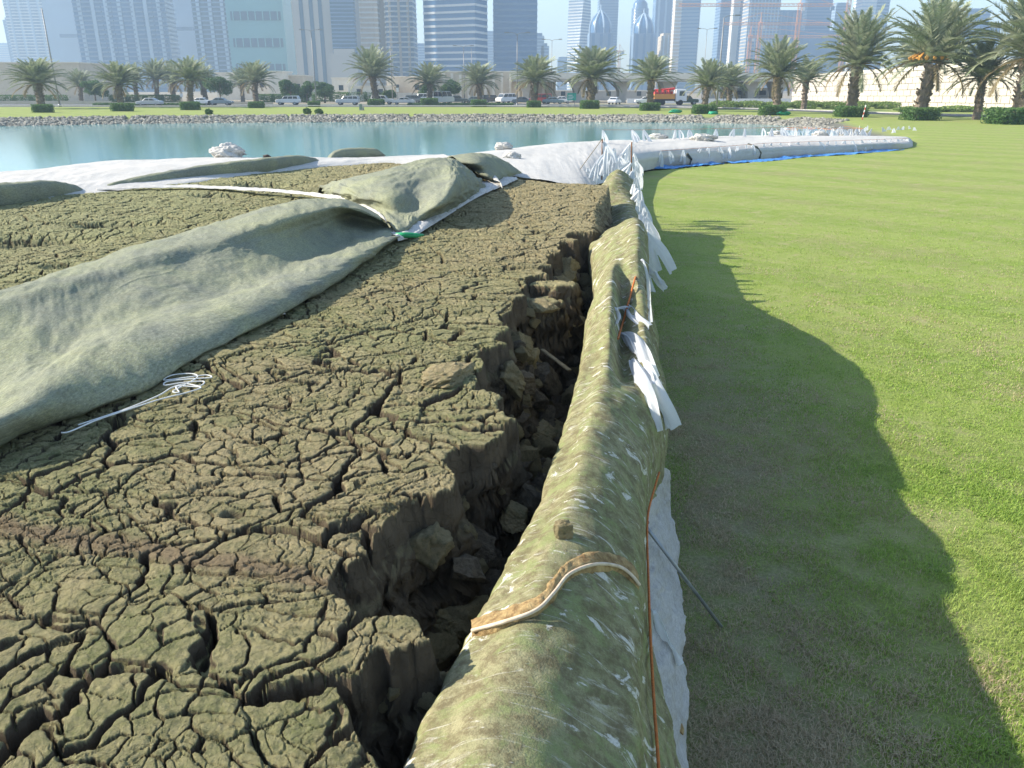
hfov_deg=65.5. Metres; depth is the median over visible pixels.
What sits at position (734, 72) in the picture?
date palm
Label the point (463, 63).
street lamp
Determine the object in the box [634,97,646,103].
saloon car
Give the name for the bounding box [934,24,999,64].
tower block
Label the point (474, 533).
mud clod
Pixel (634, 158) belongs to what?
plastic tie
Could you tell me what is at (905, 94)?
retaining wall
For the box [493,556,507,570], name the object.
mud clod
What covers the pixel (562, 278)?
mud clod
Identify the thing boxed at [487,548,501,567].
mud clod
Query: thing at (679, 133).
plastic tie
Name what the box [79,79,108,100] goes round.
broadleaf tree
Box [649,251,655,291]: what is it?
plastic tie
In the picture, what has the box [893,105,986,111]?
hedge
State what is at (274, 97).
hedge
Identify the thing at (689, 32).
tower block
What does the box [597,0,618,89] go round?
tower block
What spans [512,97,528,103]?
saloon car
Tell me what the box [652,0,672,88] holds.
tower block
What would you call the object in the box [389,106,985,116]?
service road
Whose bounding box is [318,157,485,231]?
folded flap
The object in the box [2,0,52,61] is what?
tower block
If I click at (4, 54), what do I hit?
tower block
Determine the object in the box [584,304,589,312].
mud clod
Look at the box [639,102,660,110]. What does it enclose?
clipped shrub
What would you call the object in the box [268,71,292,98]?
building
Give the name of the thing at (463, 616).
mud clod
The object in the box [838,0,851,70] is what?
tower crane
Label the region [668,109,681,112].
green net
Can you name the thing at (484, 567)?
mud clod
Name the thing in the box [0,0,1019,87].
sky
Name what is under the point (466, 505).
mud clod
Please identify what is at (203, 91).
date palm
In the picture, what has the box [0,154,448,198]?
sheet
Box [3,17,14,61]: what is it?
tower block
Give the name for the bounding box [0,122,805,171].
pond water
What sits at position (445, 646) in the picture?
mud clod
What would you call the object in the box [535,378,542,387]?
mud clod
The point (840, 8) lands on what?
tower block
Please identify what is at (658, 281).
plastic tie
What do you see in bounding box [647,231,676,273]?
plastic tie
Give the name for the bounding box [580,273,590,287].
mud clod
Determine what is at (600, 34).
domed tower
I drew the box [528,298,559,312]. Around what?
mud clod
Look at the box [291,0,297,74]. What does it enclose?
tower block
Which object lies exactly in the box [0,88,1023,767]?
ground
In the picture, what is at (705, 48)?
street lamp
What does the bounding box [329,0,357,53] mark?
tower block
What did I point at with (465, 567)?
mud clod
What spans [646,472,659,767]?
cord
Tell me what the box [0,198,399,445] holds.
folded flap
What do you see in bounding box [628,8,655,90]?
domed tower
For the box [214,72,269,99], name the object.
building
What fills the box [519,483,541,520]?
mud clod
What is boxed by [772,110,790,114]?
green net
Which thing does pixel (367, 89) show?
building
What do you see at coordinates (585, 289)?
mud clod
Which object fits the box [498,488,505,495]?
mud clod
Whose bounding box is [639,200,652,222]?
plastic tie
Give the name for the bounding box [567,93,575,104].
road sign
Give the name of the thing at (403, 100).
saloon car
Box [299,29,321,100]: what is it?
street lamp
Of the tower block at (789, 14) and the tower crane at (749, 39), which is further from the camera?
the tower block at (789, 14)
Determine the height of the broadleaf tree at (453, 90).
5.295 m
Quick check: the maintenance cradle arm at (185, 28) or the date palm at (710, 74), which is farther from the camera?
the maintenance cradle arm at (185, 28)
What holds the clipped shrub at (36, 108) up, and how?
on the ground at (976, 164)
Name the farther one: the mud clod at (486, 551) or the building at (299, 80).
the building at (299, 80)
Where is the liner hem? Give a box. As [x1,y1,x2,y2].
[391,177,516,240]
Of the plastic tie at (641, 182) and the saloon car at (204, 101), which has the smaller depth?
the plastic tie at (641, 182)
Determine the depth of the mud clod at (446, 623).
3.56 m
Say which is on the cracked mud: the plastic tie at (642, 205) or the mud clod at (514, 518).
the mud clod at (514, 518)
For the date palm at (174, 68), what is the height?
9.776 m
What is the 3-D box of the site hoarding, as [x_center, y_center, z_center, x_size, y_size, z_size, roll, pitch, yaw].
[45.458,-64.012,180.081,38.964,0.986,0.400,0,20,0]
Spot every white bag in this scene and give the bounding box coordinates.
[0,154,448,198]
[452,135,912,184]
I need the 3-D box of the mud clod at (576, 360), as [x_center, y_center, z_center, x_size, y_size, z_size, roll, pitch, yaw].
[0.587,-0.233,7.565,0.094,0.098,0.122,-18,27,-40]
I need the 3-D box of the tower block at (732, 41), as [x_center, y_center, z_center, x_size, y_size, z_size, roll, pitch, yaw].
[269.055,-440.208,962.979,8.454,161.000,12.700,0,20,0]
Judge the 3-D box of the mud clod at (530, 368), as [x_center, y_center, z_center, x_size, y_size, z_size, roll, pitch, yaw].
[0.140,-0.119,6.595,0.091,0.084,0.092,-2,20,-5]
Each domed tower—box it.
[586,4,612,89]
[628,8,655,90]
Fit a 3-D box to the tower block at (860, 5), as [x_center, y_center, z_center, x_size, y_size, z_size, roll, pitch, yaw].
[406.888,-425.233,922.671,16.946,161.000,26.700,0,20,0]
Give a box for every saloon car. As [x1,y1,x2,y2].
[136,98,163,104]
[194,98,210,104]
[208,98,233,104]
[392,97,414,103]
[465,96,483,102]
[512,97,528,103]
[542,97,563,103]
[553,96,571,102]
[608,97,620,104]
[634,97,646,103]
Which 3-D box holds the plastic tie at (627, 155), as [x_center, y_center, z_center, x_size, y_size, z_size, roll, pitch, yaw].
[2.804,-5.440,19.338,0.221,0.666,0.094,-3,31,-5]
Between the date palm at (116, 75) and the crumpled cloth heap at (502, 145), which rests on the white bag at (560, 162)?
the crumpled cloth heap at (502, 145)
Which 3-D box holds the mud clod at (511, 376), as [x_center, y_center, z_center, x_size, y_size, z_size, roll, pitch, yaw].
[-0.019,-0.067,5.819,0.390,0.279,0.269,39,59,16]
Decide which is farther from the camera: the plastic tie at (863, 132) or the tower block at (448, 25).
the tower block at (448, 25)
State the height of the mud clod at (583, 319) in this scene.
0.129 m
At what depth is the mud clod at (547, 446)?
6.08 m
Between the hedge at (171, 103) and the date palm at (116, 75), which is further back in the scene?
the hedge at (171, 103)
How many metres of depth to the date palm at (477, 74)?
166.29 m
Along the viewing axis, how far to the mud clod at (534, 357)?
6.70 m
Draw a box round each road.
[0,104,752,106]
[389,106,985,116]
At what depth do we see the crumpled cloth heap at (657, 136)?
39.48 m
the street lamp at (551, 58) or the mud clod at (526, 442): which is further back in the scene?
the street lamp at (551, 58)
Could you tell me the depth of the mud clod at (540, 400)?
6.38 m
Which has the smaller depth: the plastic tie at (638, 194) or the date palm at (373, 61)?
the plastic tie at (638, 194)
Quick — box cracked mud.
[0,163,612,767]
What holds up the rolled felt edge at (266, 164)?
on the sheet at (91, 177)
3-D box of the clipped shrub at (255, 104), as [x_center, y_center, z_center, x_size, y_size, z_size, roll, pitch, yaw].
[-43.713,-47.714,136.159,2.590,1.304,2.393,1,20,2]
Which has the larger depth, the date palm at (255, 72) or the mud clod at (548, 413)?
the date palm at (255, 72)
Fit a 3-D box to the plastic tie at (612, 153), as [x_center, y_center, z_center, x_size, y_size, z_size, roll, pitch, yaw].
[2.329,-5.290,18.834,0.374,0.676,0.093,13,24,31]
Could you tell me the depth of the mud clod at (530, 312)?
7.13 m
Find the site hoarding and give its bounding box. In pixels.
[627,99,791,102]
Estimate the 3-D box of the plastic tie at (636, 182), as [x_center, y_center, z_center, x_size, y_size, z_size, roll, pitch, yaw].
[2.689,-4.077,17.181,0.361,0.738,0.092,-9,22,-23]
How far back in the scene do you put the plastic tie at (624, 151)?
19.63 m
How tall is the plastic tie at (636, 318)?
0.155 m
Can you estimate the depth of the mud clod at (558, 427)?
6.39 m
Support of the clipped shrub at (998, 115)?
on the ground at (976, 164)
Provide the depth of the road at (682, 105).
155.47 m
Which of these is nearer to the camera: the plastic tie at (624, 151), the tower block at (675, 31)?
the plastic tie at (624, 151)
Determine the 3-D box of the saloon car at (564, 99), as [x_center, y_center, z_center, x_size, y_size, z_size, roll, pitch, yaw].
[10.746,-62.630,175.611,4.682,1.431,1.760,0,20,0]
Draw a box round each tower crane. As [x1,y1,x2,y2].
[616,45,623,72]
[678,0,834,91]
[724,13,830,72]
[745,26,839,72]
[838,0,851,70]
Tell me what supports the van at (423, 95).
on the ground at (976, 164)
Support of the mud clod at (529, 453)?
on the cracked mud
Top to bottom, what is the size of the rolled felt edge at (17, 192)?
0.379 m
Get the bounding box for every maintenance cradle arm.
[59,34,77,37]
[176,27,193,30]
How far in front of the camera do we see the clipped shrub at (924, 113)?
83.43 m
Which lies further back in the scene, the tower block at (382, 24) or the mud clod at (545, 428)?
the tower block at (382, 24)
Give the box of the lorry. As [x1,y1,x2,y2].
[653,87,686,104]
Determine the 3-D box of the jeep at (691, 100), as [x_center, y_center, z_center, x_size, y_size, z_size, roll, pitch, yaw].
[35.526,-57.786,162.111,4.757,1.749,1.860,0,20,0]
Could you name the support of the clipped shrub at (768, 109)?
on the ground at (976, 164)
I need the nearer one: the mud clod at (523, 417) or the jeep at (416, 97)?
the mud clod at (523, 417)
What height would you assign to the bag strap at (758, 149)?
0.720 m
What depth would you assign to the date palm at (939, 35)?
83.77 m
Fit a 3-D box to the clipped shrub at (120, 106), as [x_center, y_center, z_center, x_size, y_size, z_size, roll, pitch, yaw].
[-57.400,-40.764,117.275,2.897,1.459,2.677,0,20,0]
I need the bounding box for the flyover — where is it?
[512,73,875,101]
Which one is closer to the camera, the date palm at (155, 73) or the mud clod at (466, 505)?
the mud clod at (466, 505)
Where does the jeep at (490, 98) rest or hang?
on the ground at (976, 164)
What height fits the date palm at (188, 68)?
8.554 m
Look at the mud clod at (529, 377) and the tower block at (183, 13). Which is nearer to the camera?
the mud clod at (529, 377)
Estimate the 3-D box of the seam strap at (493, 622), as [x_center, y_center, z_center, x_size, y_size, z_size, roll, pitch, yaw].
[0.232,0.837,3.123,0.947,0.327,0.302,-15,25,-35]
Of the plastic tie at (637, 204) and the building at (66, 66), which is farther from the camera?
the building at (66, 66)
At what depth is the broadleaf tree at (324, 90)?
180.91 m
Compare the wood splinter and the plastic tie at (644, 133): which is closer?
the wood splinter
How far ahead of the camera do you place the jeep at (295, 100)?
158.20 m
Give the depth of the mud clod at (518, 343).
6.53 m
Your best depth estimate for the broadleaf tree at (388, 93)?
181.92 m
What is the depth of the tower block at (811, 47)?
968.54 m
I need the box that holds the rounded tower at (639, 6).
[629,0,648,62]
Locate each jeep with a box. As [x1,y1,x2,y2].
[275,96,300,104]
[335,96,359,104]
[371,95,393,103]
[405,95,420,101]
[482,95,500,102]
[674,96,698,104]
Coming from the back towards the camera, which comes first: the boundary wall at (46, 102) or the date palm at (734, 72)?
the boundary wall at (46, 102)
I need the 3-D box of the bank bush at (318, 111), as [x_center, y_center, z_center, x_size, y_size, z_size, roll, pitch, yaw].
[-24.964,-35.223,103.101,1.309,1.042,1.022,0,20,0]
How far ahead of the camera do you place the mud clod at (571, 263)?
9.13 m
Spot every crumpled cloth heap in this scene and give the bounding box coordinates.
[209,142,246,157]
[495,142,512,149]
[502,151,521,158]
[649,133,668,138]
[689,133,717,140]
[767,130,784,134]
[811,130,828,135]
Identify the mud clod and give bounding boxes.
[386,687,399,701]
[410,521,454,571]
[417,692,436,709]
[421,361,475,388]
[424,632,458,670]
[432,609,462,649]
[439,671,448,681]
[445,595,488,648]
[450,553,486,582]
[462,495,469,511]
[463,524,470,532]
[471,523,495,563]
[471,524,477,540]
[479,558,488,573]
[485,568,502,593]
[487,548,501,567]
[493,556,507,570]
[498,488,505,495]
[499,360,525,400]
[499,500,528,533]
[507,414,524,440]
[511,331,533,353]
[513,340,525,348]
[514,346,530,363]
[517,411,530,428]
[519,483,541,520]
[520,439,531,445]
[520,444,541,480]
[521,370,536,392]
[523,382,535,395]
[523,394,531,406]
[523,461,533,471]
[524,408,530,417]
[526,307,534,317]
[526,347,539,365]
[526,364,534,374]
[526,423,537,433]
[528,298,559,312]
[529,318,540,328]
[531,389,548,408]
[531,419,559,445]
[532,435,557,457]
[532,472,547,490]
[534,368,538,377]
[535,362,562,395]
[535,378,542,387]
[538,405,555,420]
[543,463,550,472]
[546,419,555,426]
[553,275,571,281]
[553,436,560,445]
[553,519,573,539]
[554,418,563,426]
[554,424,562,433]
[561,269,576,282]
[561,384,574,405]
[562,257,579,270]
[566,377,577,386]
[571,355,579,364]
[572,366,579,376]
[573,316,585,326]
[576,272,579,283]
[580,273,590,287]
[581,290,587,304]
[582,287,590,293]
[584,297,592,310]
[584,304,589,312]
[587,288,591,297]
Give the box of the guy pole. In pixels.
[648,522,722,627]
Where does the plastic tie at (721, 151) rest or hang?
attached to the cord at (780, 142)
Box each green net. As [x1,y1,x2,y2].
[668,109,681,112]
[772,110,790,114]
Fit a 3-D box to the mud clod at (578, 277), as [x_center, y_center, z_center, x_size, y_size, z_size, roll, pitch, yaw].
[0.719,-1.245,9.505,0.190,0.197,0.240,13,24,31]
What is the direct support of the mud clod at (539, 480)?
on the cracked mud
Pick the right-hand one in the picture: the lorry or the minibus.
the lorry
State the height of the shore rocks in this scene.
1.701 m
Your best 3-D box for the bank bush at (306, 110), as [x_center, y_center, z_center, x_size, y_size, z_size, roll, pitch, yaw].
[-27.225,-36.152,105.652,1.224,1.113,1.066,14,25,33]
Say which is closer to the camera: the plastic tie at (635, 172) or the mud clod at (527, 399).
the mud clod at (527, 399)
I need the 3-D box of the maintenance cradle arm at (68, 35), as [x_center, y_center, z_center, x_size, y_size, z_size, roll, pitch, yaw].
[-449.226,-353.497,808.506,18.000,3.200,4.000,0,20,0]
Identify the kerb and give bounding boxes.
[0,105,622,105]
[498,105,984,115]
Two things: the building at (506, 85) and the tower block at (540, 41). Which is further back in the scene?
the tower block at (540, 41)
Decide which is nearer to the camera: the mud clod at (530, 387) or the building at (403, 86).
the mud clod at (530, 387)
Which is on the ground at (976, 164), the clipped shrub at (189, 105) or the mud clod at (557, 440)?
the clipped shrub at (189, 105)
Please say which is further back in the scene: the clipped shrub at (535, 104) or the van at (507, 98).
the van at (507, 98)
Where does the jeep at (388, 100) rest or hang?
on the road at (682, 105)
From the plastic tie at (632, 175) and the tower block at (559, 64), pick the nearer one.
the plastic tie at (632, 175)
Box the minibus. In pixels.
[427,91,454,102]
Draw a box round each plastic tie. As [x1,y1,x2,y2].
[589,160,598,184]
[596,152,609,175]
[602,130,608,142]
[602,142,612,165]
[603,145,617,174]
[608,158,615,175]
[612,142,632,166]
[615,305,652,329]
[618,157,629,173]
[618,162,631,174]
[621,331,659,376]
[624,146,630,161]
[629,171,635,179]
[629,357,681,431]
[630,184,634,194]
[630,190,643,201]
[631,130,639,142]
[632,153,637,168]
[633,169,639,185]
[633,178,640,190]
[635,198,639,213]
[636,161,643,177]
[638,168,642,189]
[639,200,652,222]
[640,259,667,325]
[642,130,651,141]
[642,216,660,254]
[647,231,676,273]
[648,609,683,665]
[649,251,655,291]
[653,248,661,271]
[658,151,663,166]
[669,150,673,163]
[678,130,683,138]
[680,149,685,163]
[687,129,692,137]
[718,147,725,158]
[727,146,730,158]
[729,128,734,136]
[751,144,755,154]
[768,128,773,135]
[780,127,788,135]
[851,140,857,151]
[860,129,866,135]
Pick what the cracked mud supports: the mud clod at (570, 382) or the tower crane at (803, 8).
the mud clod at (570, 382)
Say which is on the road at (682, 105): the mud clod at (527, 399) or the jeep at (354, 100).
the jeep at (354, 100)
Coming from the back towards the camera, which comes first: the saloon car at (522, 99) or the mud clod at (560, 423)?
the saloon car at (522, 99)
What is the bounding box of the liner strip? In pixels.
[96,184,387,222]
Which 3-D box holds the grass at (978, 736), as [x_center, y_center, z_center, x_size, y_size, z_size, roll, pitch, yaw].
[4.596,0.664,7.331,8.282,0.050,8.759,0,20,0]
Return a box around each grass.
[643,175,1023,520]
[659,324,1023,767]
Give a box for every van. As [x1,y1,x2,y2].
[416,93,426,102]
[495,93,516,102]
[529,94,551,103]
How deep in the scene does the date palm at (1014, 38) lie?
78.91 m
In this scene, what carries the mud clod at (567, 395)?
on the cracked mud
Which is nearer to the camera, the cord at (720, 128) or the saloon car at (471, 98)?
the cord at (720, 128)
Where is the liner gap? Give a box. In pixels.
[493,176,502,188]
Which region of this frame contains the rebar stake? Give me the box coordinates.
[601,139,602,179]
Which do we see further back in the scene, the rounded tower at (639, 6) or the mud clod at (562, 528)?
the rounded tower at (639, 6)
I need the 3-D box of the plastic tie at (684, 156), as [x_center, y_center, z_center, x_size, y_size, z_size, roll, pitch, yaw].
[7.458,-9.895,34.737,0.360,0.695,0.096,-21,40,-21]
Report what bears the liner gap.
on the cracked mud
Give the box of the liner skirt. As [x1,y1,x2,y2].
[646,468,689,767]
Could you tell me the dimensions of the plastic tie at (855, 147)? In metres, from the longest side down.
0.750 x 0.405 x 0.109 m
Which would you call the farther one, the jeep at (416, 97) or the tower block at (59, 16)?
the tower block at (59, 16)
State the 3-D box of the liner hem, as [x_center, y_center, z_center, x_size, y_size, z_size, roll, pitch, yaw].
[-0.802,-2.923,12.609,0.493,0.111,7.062,4,21,11]
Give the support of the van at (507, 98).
on the ground at (976, 164)
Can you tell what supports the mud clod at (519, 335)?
on the mud clod at (534, 357)
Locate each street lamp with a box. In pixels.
[41,8,61,106]
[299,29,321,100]
[453,45,473,102]
[504,32,529,104]
[542,39,561,91]
[697,28,717,98]
[716,15,740,106]
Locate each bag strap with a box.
[684,153,691,167]
[748,143,761,158]
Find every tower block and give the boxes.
[0,43,10,61]
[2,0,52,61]
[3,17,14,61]
[41,0,81,61]
[71,0,184,91]
[173,0,200,90]
[191,0,232,91]
[225,0,296,74]
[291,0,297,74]
[292,0,332,91]
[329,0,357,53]
[330,49,360,85]
[354,0,362,85]
[358,0,382,85]
[379,0,387,85]
[383,0,418,75]
[417,43,424,74]
[423,0,487,70]
[487,31,493,70]
[493,0,537,70]
[537,33,543,57]
[541,43,548,68]
[556,57,566,89]
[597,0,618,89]
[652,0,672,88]
[655,33,670,88]
[669,0,682,87]
[676,0,700,90]
[712,0,731,72]
[726,0,740,65]
[735,0,743,63]
[738,0,780,87]
[778,10,802,90]
[788,31,845,90]
[800,0,832,30]
[829,3,850,30]
[845,0,876,71]
[867,0,890,69]
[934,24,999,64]
[964,8,990,23]
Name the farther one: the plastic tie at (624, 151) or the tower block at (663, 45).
the tower block at (663, 45)
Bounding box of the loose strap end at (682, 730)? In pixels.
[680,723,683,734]
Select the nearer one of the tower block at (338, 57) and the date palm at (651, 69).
the date palm at (651, 69)
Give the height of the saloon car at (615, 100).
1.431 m
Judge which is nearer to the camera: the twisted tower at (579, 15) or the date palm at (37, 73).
the date palm at (37, 73)
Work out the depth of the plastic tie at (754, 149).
37.89 m
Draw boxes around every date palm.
[1,57,69,103]
[61,68,94,100]
[87,60,144,102]
[123,62,150,100]
[135,58,172,99]
[154,61,193,100]
[156,55,219,101]
[183,63,217,98]
[225,67,259,101]
[229,59,280,101]
[342,43,398,98]
[404,61,453,97]
[456,61,502,99]
[508,54,562,102]
[554,45,627,102]
[621,51,683,102]
[682,58,735,109]
[711,61,753,103]
[741,34,814,107]
[783,55,833,108]
[805,5,915,108]
[872,0,1008,116]
[884,37,924,71]
[917,40,975,70]
[941,40,1018,119]
[962,0,1023,111]
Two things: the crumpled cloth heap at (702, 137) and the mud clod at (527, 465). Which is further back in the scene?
the crumpled cloth heap at (702, 137)
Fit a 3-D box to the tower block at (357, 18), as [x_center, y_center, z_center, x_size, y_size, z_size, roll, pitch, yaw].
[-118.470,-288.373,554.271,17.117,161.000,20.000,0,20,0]
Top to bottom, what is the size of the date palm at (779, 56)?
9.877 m
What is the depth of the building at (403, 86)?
206.67 m
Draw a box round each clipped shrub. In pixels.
[30,104,54,112]
[109,102,134,110]
[179,101,200,109]
[247,101,264,107]
[307,101,320,106]
[367,99,384,104]
[420,97,438,104]
[470,99,486,106]
[526,100,540,107]
[579,100,599,108]
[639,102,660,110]
[691,104,718,113]
[757,104,787,114]
[832,105,869,116]
[897,107,943,120]
[980,106,1023,124]
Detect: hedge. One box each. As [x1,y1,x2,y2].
[0,94,69,100]
[91,102,204,104]
[108,94,181,101]
[253,94,309,101]
[311,92,382,101]
[407,102,513,104]
[709,100,901,108]
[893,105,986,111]
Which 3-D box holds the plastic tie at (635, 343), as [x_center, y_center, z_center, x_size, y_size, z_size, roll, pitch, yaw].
[0.963,-0.244,5.987,0.122,0.140,1.072,-1,20,-3]
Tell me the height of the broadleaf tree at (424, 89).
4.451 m
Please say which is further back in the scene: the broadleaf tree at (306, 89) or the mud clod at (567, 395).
the broadleaf tree at (306, 89)
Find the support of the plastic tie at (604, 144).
attached to the rebar stake
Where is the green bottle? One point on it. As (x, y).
(409, 235)
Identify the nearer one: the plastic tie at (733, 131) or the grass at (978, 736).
the grass at (978, 736)
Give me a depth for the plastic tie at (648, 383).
5.32 m
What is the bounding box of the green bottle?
[396,232,423,237]
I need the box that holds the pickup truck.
[447,95,467,102]
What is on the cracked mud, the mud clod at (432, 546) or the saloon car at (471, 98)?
the mud clod at (432, 546)
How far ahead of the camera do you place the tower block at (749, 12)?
916.42 m
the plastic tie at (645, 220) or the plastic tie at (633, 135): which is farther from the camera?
the plastic tie at (633, 135)
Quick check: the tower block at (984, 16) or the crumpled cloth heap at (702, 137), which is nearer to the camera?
the crumpled cloth heap at (702, 137)
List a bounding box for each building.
[0,62,116,100]
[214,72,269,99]
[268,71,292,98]
[288,75,313,99]
[331,77,356,99]
[347,86,395,101]
[386,76,422,92]
[423,71,556,101]
[556,90,646,99]
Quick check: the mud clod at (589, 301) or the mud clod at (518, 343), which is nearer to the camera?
the mud clod at (518, 343)
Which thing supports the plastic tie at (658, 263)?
attached to the rolled bag edge at (563, 680)
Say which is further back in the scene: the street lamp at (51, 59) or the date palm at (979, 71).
the street lamp at (51, 59)
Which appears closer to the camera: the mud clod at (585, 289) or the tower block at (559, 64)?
the mud clod at (585, 289)
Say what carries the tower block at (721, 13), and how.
on the ground at (976, 164)
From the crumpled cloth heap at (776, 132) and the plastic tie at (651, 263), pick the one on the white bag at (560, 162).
the crumpled cloth heap at (776, 132)
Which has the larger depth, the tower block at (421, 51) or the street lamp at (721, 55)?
the tower block at (421, 51)
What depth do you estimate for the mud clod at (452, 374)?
4.95 m
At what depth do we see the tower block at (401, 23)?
615.31 m
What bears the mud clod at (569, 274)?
on the cracked mud
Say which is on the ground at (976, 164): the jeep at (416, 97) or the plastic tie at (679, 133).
the jeep at (416, 97)
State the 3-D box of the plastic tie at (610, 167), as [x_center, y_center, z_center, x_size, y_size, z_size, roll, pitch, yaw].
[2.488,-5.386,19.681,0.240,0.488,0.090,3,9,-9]
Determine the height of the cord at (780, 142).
0.274 m
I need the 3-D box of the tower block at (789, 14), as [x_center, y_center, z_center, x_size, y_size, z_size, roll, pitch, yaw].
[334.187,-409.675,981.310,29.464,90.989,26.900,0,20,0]
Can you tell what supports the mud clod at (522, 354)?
on the cracked mud
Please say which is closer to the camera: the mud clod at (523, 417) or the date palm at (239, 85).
the mud clod at (523, 417)
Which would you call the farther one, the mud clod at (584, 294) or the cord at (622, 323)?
the mud clod at (584, 294)
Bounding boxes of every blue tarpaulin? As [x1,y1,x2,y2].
[654,161,721,168]
[727,149,903,162]
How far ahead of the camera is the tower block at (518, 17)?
586.45 m
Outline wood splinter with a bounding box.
[540,349,570,370]
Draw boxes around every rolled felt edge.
[0,180,81,205]
[107,155,317,185]
[328,148,385,157]
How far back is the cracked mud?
3.62 m
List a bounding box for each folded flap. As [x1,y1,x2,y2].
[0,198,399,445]
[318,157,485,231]
[447,153,521,181]
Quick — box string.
[61,373,211,433]
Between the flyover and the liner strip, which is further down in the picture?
the liner strip
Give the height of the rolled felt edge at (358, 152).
0.293 m
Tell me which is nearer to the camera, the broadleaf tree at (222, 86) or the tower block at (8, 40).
the broadleaf tree at (222, 86)
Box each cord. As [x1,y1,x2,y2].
[617,276,635,339]
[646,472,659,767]
[656,127,784,129]
[663,138,907,150]
[785,126,861,129]
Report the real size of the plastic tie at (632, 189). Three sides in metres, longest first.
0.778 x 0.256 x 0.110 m
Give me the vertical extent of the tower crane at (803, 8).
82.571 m
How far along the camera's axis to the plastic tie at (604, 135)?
32.90 m
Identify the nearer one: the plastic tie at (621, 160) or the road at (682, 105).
the plastic tie at (621, 160)
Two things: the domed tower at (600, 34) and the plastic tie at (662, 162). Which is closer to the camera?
the plastic tie at (662, 162)
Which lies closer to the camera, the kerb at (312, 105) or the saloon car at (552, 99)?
the kerb at (312, 105)
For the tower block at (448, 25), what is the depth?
569.20 m
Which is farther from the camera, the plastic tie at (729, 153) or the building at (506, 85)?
the building at (506, 85)
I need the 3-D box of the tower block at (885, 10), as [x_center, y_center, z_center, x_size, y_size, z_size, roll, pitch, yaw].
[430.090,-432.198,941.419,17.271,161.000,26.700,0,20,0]
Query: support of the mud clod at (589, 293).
on the cracked mud
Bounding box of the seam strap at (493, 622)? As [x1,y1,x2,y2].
[471,551,640,636]
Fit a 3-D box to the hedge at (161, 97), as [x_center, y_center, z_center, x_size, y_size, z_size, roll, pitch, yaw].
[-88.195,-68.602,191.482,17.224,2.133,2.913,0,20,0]
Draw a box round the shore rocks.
[0,113,859,135]
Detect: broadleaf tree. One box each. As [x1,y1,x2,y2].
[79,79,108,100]
[201,76,233,97]
[278,79,299,95]
[295,81,313,102]
[311,81,334,102]
[382,90,396,98]
[418,83,436,93]
[441,79,461,94]
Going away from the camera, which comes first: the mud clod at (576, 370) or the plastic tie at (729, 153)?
the mud clod at (576, 370)
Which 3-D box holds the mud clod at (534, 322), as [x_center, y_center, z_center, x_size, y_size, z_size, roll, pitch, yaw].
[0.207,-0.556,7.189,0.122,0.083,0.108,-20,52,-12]
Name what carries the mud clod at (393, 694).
on the cracked mud
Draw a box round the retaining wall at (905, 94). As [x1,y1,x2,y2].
[791,59,1019,111]
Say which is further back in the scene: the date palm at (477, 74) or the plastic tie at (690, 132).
the date palm at (477, 74)
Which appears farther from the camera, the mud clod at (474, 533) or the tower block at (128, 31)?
the tower block at (128, 31)
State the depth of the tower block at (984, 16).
846.05 m
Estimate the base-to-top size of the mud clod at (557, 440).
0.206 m
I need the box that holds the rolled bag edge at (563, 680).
[403,169,680,767]
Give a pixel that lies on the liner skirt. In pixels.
(666, 599)
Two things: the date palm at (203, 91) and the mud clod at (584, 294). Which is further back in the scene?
the date palm at (203, 91)
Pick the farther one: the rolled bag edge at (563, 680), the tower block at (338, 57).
the tower block at (338, 57)
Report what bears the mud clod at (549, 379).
on the cracked mud
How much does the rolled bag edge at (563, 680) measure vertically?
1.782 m
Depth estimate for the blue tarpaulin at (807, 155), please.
39.73 m
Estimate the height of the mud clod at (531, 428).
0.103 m
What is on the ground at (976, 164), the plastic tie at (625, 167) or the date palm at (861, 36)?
the date palm at (861, 36)
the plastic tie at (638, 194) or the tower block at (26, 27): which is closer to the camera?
the plastic tie at (638, 194)
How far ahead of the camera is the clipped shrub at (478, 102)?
144.54 m
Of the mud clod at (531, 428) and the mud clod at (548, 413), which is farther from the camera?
the mud clod at (548, 413)
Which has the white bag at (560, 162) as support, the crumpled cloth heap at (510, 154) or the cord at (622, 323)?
the crumpled cloth heap at (510, 154)
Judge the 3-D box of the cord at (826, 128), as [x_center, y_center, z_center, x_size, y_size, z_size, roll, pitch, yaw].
[24.454,-20.126,62.646,8.534,0.017,4.610,-8,22,-21]
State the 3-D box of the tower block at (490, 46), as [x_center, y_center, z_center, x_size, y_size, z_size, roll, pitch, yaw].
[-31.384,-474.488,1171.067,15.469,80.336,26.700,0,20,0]
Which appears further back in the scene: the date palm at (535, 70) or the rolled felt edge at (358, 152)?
the date palm at (535, 70)
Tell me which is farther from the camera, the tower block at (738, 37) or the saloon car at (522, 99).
the tower block at (738, 37)
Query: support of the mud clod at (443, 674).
on the cracked mud
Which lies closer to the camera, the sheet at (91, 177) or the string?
the string
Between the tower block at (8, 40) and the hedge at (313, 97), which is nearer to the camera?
the hedge at (313, 97)
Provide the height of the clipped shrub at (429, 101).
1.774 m
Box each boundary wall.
[0,101,111,103]
[112,102,272,103]
[389,93,417,102]
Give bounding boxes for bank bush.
[205,108,212,114]
[303,107,311,113]
[314,108,323,113]

